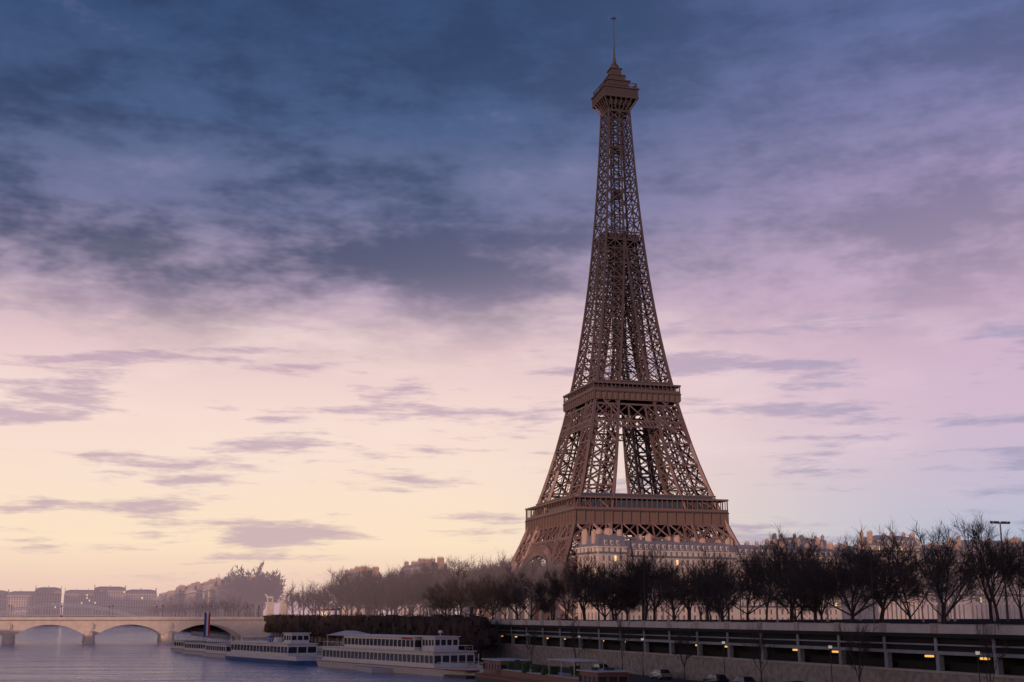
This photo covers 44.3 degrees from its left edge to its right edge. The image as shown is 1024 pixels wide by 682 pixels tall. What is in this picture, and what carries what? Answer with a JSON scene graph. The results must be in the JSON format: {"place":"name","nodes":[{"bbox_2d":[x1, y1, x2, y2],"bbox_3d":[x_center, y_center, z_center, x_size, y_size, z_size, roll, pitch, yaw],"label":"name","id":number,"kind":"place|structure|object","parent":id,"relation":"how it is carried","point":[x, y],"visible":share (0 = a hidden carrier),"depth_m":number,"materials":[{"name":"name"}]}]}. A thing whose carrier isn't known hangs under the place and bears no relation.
{"place":"outdoors","nodes":[
{"label":"outdoors","id":0,"kind":"place"},
{"bbox_2d":[0,624,476,681],"bbox_3d":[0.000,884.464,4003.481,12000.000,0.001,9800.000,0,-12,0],"label":"river","id":1,"kind":"structure","parent":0,"point":[59,653],"depth_m":294.49,"materials":[{"name":"grey liquid"}]},
{"bbox_2d":[170,637,205,651],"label":"boat","id":2,"kind":"object","parent":1,"relation":"on","point":[178,645],"visible":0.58,"depth_m":395.85,"materials":[{"name":"grey metal"}]},
{"bbox_2d":[203,613,209,638],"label":"flag","id":3,"kind":"object","parent":2,"relation":"attached to","point":[206,623],"visible":0.89,"depth_m":392.49,"materials":[{"name":"multicoloured fabric"}]},
{"bbox_2d":[181,638,223,654],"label":"boat","id":4,"kind":"object","parent":1,"relation":"on","point":[195,647],"visible":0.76,"depth_m":371.18,"materials":[{"name":"grey metal"}]},
{"bbox_2d":[202,639,241,657],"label":"boat","id":5,"kind":"object","parent":1,"relation":"on","point":[217,649],"visible":0.66,"depth_m":346.07,"materials":[{"name":"grey metal"}]},
{"bbox_2d":[225,633,321,664],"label":"river boat","id":6,"kind":"object","parent":1,"relation":"on","point":[295,649],"visible":0.99,"depth_m":301.04,"materials":[{"name":"grey metal"}]},
{"bbox_2d":[317,645,393,672],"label":"pontoon landing stage","id":7,"kind":"object","parent":1,"relation":"on","point":[371,669],"visible":0.07,"depth_m":254.66,"materials":[{"name":"grey"}]},
{"bbox_2d":[316,630,483,677],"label":"river boat","id":8,"kind":"object","parent":1,"relation":"on","point":[440,655],"visible":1,"depth_m":251.07,"materials":[{"name":"grey metal"}]},
{"bbox_2d":[474,658,631,681],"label":"houseboat barge","id":9,"kind":"object","parent":1,"relation":"on","point":[508,670],"visible":1,"depth_m":193.54,"materials":[{"name":"brown wood"}]},
{"bbox_2d":[310,603,339,615],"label":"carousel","id":10,"kind":"object","parent":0,"point":[326,610],"visible":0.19,"depth_m":542.84,"materials":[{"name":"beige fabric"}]},
{"bbox_2d":[0,0,1023,611],"label":"sky","id":11,"kind":"structure","parent":0,"point":[298,288],"materials":[{"name":"purple"}]},
{"bbox_2d":[61,616,1023,624],"bbox_3d":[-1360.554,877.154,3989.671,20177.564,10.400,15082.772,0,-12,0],"label":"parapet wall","id":12,"kind":"structure","parent":0,"point":[957,621],"depth_m":383.45,"materials":[{"name":"stone"}]},
{"bbox_2d":[0,603,162,616],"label":"arched bridge","id":13,"kind":"structure","parent":12,"relation":"on","point":[104,608],"depth_m":986.49,"materials":[{"name":"silver metal"}]},
{"bbox_2d":[0,593,289,643],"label":"bridge","id":14,"kind":"structure","parent":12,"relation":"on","point":[166,629],"depth_m":524.98,"materials":[{"name":"stone"}]},
{"bbox_2d":[142,596,246,616],"bbox_3d":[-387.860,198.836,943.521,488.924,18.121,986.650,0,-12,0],"label":"trees","id":15,"kind":"object","parent":12,"relation":"on","point":[174,609],"visible":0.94,"depth_m":868.42,"materials":[{"name":"grey plant"}]},
{"bbox_2d":[212,561,285,616],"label":"dark dense trees","id":16,"kind":"object","parent":12,"relation":"on","point":[252,590],"visible":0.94,"depth_m":729.73,"materials":[{"name":"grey plant"}]},
{"bbox_2d":[60,573,459,615],"bbox_3d":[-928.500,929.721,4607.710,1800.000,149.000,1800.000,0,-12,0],"label":"building","id":17,"kind":"structure","parent":12,"relation":"on","point":[276,608],"depth_m":3987.58,"materials":[{"name":"white stone"}]},
{"bbox_2d":[0,528,1023,619],"bbox_3d":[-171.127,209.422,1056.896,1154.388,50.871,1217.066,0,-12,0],"label":"buildings","id":18,"kind":"structure","parent":12,"relation":"on","point":[605,546],"depth_m":635.36,"materials":[{"name":"stone"}]},
{"bbox_2d":[191,619,1023,681],"bbox_3d":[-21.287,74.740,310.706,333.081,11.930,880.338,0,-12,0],"label":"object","id":19,"kind":"object","parent":12,"relation":"on","point":[935,652],"visible":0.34,"depth_m":165.21,"materials":[{"name":"stone"}]},
{"bbox_2d":[263,612,500,660],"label":"trimmed tree row","id":20,"kind":"object","parent":19,"relation":"on","point":[476,632],"visible":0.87,"depth_m":322.85,"materials":[{"name":"brown"}]},
{"bbox_2d":[592,664,609,668],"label":"car","id":21,"kind":"object","parent":19,"relation":"on","point":[597,666],"visible":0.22,"depth_m":206.77,"materials":[{"name":"black paint"}]},
{"bbox_2d":[287,521,1009,681],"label":"street lamps","id":22,"kind":"object","parent":19,"relation":"on","point":[977,651],"visible":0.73,"depth_m":204.61,"materials":[{"name":"grey metal"}]},
{"bbox_2d":[649,669,671,679],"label":"car","id":23,"kind":"object","parent":19,"relation":"on","point":[659,674],"visible":1,"depth_m":185.65,"materials":[{"name":"grey paint"}]},
{"bbox_2d":[703,674,728,681],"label":"car","id":24,"kind":"object","parent":19,"relation":"on","point":[716,678],"visible":1,"depth_m":170.12,"materials":[{"name":"blue paint"}]},
{"bbox_2d":[729,676,756,681],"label":"car","id":25,"kind":"object","parent":19,"relation":"on","point":[743,679],"visible":1,"depth_m":163.87,"materials":[{"name":"grey paint"}]},
{"bbox_2d":[482,16,739,619],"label":"lattice tower","id":26,"kind":"structure","parent":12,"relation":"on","point":[557,525],"depth_m":618.62,"materials":[{"name":"metal"}]},
{"bbox_2d":[282,546,1003,621],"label":"trees","id":27,"kind":"object","parent":12,"relation":"on","point":[391,591],"visible":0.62,"depth_m":404.31,"materials":[{"name":"brown plant"}]},
{"bbox_2d":[418,513,1023,681],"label":"row of trees","id":28,"kind":"object","parent":12,"relation":"on","point":[815,581],"visible":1,"depth_m":185.29,"materials":[{"name":"brown plant"}]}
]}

